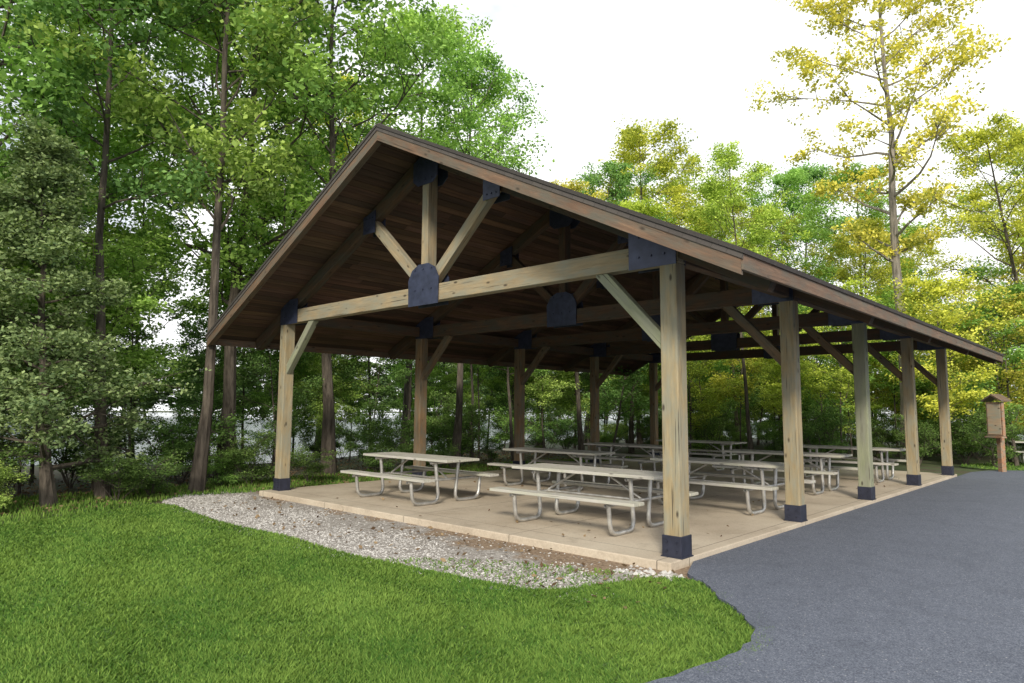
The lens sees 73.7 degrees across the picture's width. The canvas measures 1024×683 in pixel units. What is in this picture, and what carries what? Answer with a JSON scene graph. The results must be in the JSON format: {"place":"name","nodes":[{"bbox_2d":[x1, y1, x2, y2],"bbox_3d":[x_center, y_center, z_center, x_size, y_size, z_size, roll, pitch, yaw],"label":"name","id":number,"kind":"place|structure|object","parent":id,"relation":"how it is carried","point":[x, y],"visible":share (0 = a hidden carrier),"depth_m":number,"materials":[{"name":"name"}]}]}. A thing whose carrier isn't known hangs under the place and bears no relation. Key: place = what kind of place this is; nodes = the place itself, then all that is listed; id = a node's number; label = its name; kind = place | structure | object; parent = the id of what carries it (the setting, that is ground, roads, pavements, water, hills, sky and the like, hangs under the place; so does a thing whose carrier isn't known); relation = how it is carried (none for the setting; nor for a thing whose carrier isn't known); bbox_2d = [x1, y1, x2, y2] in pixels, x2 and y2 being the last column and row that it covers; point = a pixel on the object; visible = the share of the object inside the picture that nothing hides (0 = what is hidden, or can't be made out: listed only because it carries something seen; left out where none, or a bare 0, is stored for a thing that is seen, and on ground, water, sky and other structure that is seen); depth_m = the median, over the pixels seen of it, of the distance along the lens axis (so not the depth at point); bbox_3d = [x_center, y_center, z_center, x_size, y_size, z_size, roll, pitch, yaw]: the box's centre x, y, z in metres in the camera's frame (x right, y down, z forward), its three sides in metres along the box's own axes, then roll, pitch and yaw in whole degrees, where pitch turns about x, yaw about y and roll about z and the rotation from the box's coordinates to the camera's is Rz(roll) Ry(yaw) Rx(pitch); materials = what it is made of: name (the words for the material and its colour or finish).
{"place":"outdoors","nodes":[
{"label":"outdoors","id":0,"kind":"place"},
{"bbox_2d":[0,502,769,682],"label":"lawn","id":1,"kind":"structure","parent":0,"point":[616,678],"depth_m":5.53,"materials":[{"name":"plant"}]},
{"bbox_2d":[0,410,1022,523],"bbox_3d":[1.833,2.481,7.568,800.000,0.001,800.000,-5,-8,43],"label":"ground","id":2,"kind":"structure","parent":0,"point":[932,463],"depth_m":22.14,"materials":[{"name":"green plant"}]},
{"bbox_2d":[0,207,61,434],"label":"cedar tree","id":3,"kind":"object","parent":2,"relation":"on","point":[13,333],"visible":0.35,"depth_m":11.51,"materials":[{"name":"green plant"}]},
{"bbox_2d":[0,0,178,209],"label":"deciduous tree","id":4,"kind":"object","parent":2,"relation":"on","point":[23,83],"visible":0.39,"depth_m":12.28,"materials":[{"name":"green plant"}]},
{"bbox_2d":[0,0,206,289],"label":"deciduous tree","id":5,"kind":"object","parent":2,"relation":"on","point":[88,20],"visible":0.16,"depth_m":16.49,"materials":[{"name":"green plant"}]},
{"bbox_2d":[0,43,208,397],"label":"deciduous tree","id":6,"kind":"object","parent":2,"relation":"on","point":[131,216],"visible":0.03,"depth_m":19.42,"materials":[{"name":"green plant"}]},
{"bbox_2d":[0,110,210,507],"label":"cedar tree","id":7,"kind":"object","parent":2,"relation":"on","point":[45,164],"visible":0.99,"depth_m":11.65,"materials":[{"name":"green plant"}]},
{"bbox_2d":[0,0,284,498],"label":"deciduous tree","id":8,"kind":"object","parent":2,"relation":"on","point":[103,175],"visible":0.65,"depth_m":13.12,"materials":[{"name":"green plant"}]},
{"bbox_2d":[1,0,373,492],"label":"deciduous tree","id":9,"kind":"object","parent":2,"relation":"on","point":[246,124],"visible":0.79,"depth_m":13.82,"materials":[{"name":"green plant"}]},
{"bbox_2d":[69,0,355,446],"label":"deciduous tree","id":10,"kind":"object","parent":2,"relation":"on","point":[195,272],"visible":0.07,"depth_m":20.08,"materials":[{"name":"green plant"}]},
{"bbox_2d":[68,0,421,479],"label":"deciduous tree","id":11,"kind":"object","parent":2,"relation":"on","point":[229,375],"visible":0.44,"depth_m":16.34,"materials":[{"name":"green plant"}]},
{"bbox_2d":[0,456,629,523],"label":"rough grass","id":12,"kind":"structure","parent":2,"relation":"on","point":[64,509],"depth_m":13.15,"materials":[{"name":"green plant"}]},
{"bbox_2d":[254,71,399,457],"bbox_3d":[-6.308,-2.924,24.747,6.740,14.166,5.533,-3,-7,31],"label":"deciduous tree","id":13,"kind":"object","parent":2,"relation":"on","point":[345,119],"visible":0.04,"depth_m":23.69,"materials":[{"name":"green plant"}]},
{"bbox_2d":[174,0,482,474],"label":"deciduous tree","id":14,"kind":"object","parent":2,"relation":"on","point":[328,438],"visible":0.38,"depth_m":17.34,"materials":[{"name":"green plant"}]},
{"bbox_2d":[0,450,674,608],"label":"fallen leaves","id":15,"kind":"object","parent":2,"relation":"on","point":[373,528],"visible":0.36,"depth_m":13.27,"materials":[{"name":"brown plant"}]},
{"bbox_2d":[308,2,521,449],"bbox_3d":[-3.509,-3.876,24.172,8.035,15.983,7.095,-1,-6,12],"label":"deciduous tree","id":16,"kind":"object","parent":2,"relation":"on","point":[450,25],"visible":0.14,"depth_m":23.30,"materials":[{"name":"green plant"}]},
{"bbox_2d":[162,491,690,599],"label":"gravel","id":17,"kind":"structure","parent":2,"relation":"on","point":[494,550],"depth_m":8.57,"materials":[{"name":"grey gravel"}]},
{"bbox_2d":[378,556,681,594],"bbox_3d":[0.030,2.383,7.013,3.319,0.040,1.222,-1,-6,17],"label":"weed patch","id":18,"kind":"object","parent":17,"relation":"on","point":[446,567],"visible":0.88,"depth_m":7.11,"materials":[{"name":"green plant"}]},
{"bbox_2d":[398,29,554,467],"bbox_3d":[-1.597,-2.882,20.779,5.711,13.366,6.468,2,-8,-2],"label":"deciduous tree","id":19,"kind":"object","parent":2,"relation":"on","point":[485,62],"visible":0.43,"depth_m":20.77,"materials":[{"name":"green plant"}]},
{"bbox_2d":[0,91,1023,493],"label":"woodland trees","id":20,"kind":"object","parent":2,"relation":"on","point":[982,319],"visible":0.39,"depth_m":24.93,"materials":[{"name":"green plant"}]},
{"bbox_2d":[0,391,1023,508],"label":"understory shrubs","id":21,"kind":"object","parent":2,"relation":"on","point":[968,433],"visible":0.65,"depth_m":20.71,"materials":[{"name":"green plant"}]},
{"bbox_2d":[7,348,1021,421],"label":"distant trees","id":22,"kind":"object","parent":2,"relation":"on","point":[166,394],"visible":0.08,"depth_m":128.11,"materials":[{"name":"green plant"}]},
{"bbox_2d":[551,178,607,449],"bbox_3d":[2.512,-0.954,25.564,5.510,10.526,4.865,3,-6,-35],"label":"deciduous tree","id":23,"kind":"object","parent":2,"relation":"on","point":[577,187],"visible":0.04,"depth_m":25.29,"materials":[{"name":"green plant"}]},
{"bbox_2d":[259,457,956,571],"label":"concrete slab","id":24,"kind":"structure","parent":2,"relation":"on","point":[714,511],"depth_m":11.13,"materials":[{"name":"beige concrete"}]},
{"bbox_2d":[340,452,498,505],"bbox_3d":[-1.701,2.456,12.382,2.450,0.763,1.720,-5,-8,44],"label":"picnic table","id":25,"kind":"object","parent":24,"relation":"on","point":[434,460],"visible":1,"depth_m":12.20,"materials":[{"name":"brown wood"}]},
{"bbox_2d":[487,447,627,491],"bbox_3d":[0.948,2.678,14.413,2.450,0.763,1.720,-5,-8,42],"label":"picnic table","id":26,"kind":"object","parent":24,"relation":"on","point":[580,454],"visible":0.7,"depth_m":14.37,"materials":[{"name":"grey wood"}]},
{"bbox_2d":[489,463,697,535],"bbox_3d":[1.148,2.213,9.773,2.450,0.763,1.720,-5,-8,42],"label":"picnic table","id":27,"kind":"object","parent":24,"relation":"on","point":[630,476],"visible":0.85,"depth_m":9.58,"materials":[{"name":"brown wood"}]},
{"bbox_2d":[205,123,1003,559],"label":"picnic pavilion","id":28,"kind":"structure","parent":24,"relation":"on","point":[421,253],"depth_m":12.86,"materials":[{"name":"wood"}]},
{"bbox_2d":[572,442,662,471],"bbox_3d":[2.974,2.953,17.020,2.450,0.763,1.720,-5,-8,44],"label":"picnic table","id":29,"kind":"object","parent":24,"relation":"on","point":[610,458],"visible":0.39,"depth_m":16.90,"materials":[{"name":"grey wood"}]},
{"bbox_2d":[382,462,884,537],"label":"fallen leaves","id":30,"kind":"object","parent":24,"relation":"on","point":[578,523],"visible":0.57,"depth_m":12.01,"materials":[{"name":"brown plant"}]},
{"bbox_2d":[647,439,746,470],"bbox_3d":[5.362,3.211,19.429,2.450,0.763,1.720,-5,-8,43],"label":"picnic table","id":31,"kind":"object","parent":24,"relation":"on","point":[722,444],"visible":0.45,"depth_m":19.02,"materials":[{"name":"grey wood"}]},
{"bbox_2d":[644,457,815,514],"bbox_3d":[3.599,2.415,11.621,2.450,0.763,1.720,-5,-8,44],"label":"picnic table","id":32,"kind":"object","parent":24,"relation":"on","point":[762,478],"visible":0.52,"depth_m":11.23,"materials":[{"name":"brown wood"}]},
{"bbox_2d":[712,449,857,494],"bbox_3d":[5.695,2.691,14.231,2.450,0.763,1.720,-5,-8,42],"label":"picnic table","id":33,"kind":"object","parent":24,"relation":"on","point":[821,466],"visible":0.7,"depth_m":13.93,"materials":[{"name":"grey wood"}]},
{"bbox_2d":[803,445,905,482],"bbox_3d":[8.156,2.942,16.573,2.450,0.763,1.720,-5,-8,41],"label":"picnic table","id":34,"kind":"object","parent":24,"relation":"on","point":[881,450],"visible":0.6,"depth_m":16.25,"materials":[{"name":"grey wood"}]},
{"bbox_2d":[612,565,684,581],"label":"edge rocks","id":35,"kind":"object","parent":2,"relation":"on","point":[652,572],"visible":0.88,"depth_m":7.14,"materials":[{"name":"stone"}]},
{"bbox_2d":[686,140,811,458],"bbox_3d":[8.635,-1.622,25.425,4.096,11.903,4.314,4,-7,-30],"label":"deciduous tree","id":36,"kind":"object","parent":2,"relation":"on","point":[713,188],"visible":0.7,"depth_m":25.30,"materials":[{"name":"green plant"}]},
{"bbox_2d":[745,0,1011,461],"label":"deciduous tree","id":37,"kind":"object","parent":2,"relation":"on","point":[894,162],"visible":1,"depth_m":24.49,"materials":[{"name":"yellow plant"}]},
{"bbox_2d":[1013,224,1023,317],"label":"deciduous tree","id":38,"kind":"object","parent":2,"relation":"on","point":[1021,241],"visible":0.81,"depth_m":22.83,"materials":[{"name":"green plant"}]},
{"bbox_2d":[0,412,1023,465],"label":"lake","id":39,"kind":"structure","parent":0,"point":[248,427],"depth_m":52.37,"materials":[{"name":"grey liquid"}]},
{"bbox_2d":[0,0,1023,415],"label":"sky","id":40,"kind":"structure","parent":0,"point":[596,62],"materials":[{"name":"white"}]},
{"bbox_2d":[646,470,1023,682],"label":"asphalt driveway","id":41,"kind":"structure","parent":0,"point":[924,584],"depth_m":6.33,"materials":[{"name":"grey asphalt"}]},
{"bbox_2d":[959,461,1023,470],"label":"distant lawn","id":42,"kind":"structure","parent":0,"point":[967,466],"depth_m":21.59,"materials":[{"name":"plant"}]},
{"bbox_2d":[981,394,1010,471],"bbox_3d":[13.911,2.633,19.548,0.340,2.250,0.680,1,-6,-9],"label":"information board","id":43,"kind":"object","parent":42,"relation":"on","point":[995,418],"visible":0.9,"depth_m":19.48,"materials":[{"name":"brown wood"}]},
{"bbox_2d":[1008,441,1023,463],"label":"picnic table","id":44,"kind":"object","parent":42,"relation":"on","point":[1022,451],"visible":0.71,"depth_m":22.67,"materials":[{"name":"grey wood"}]}
]}

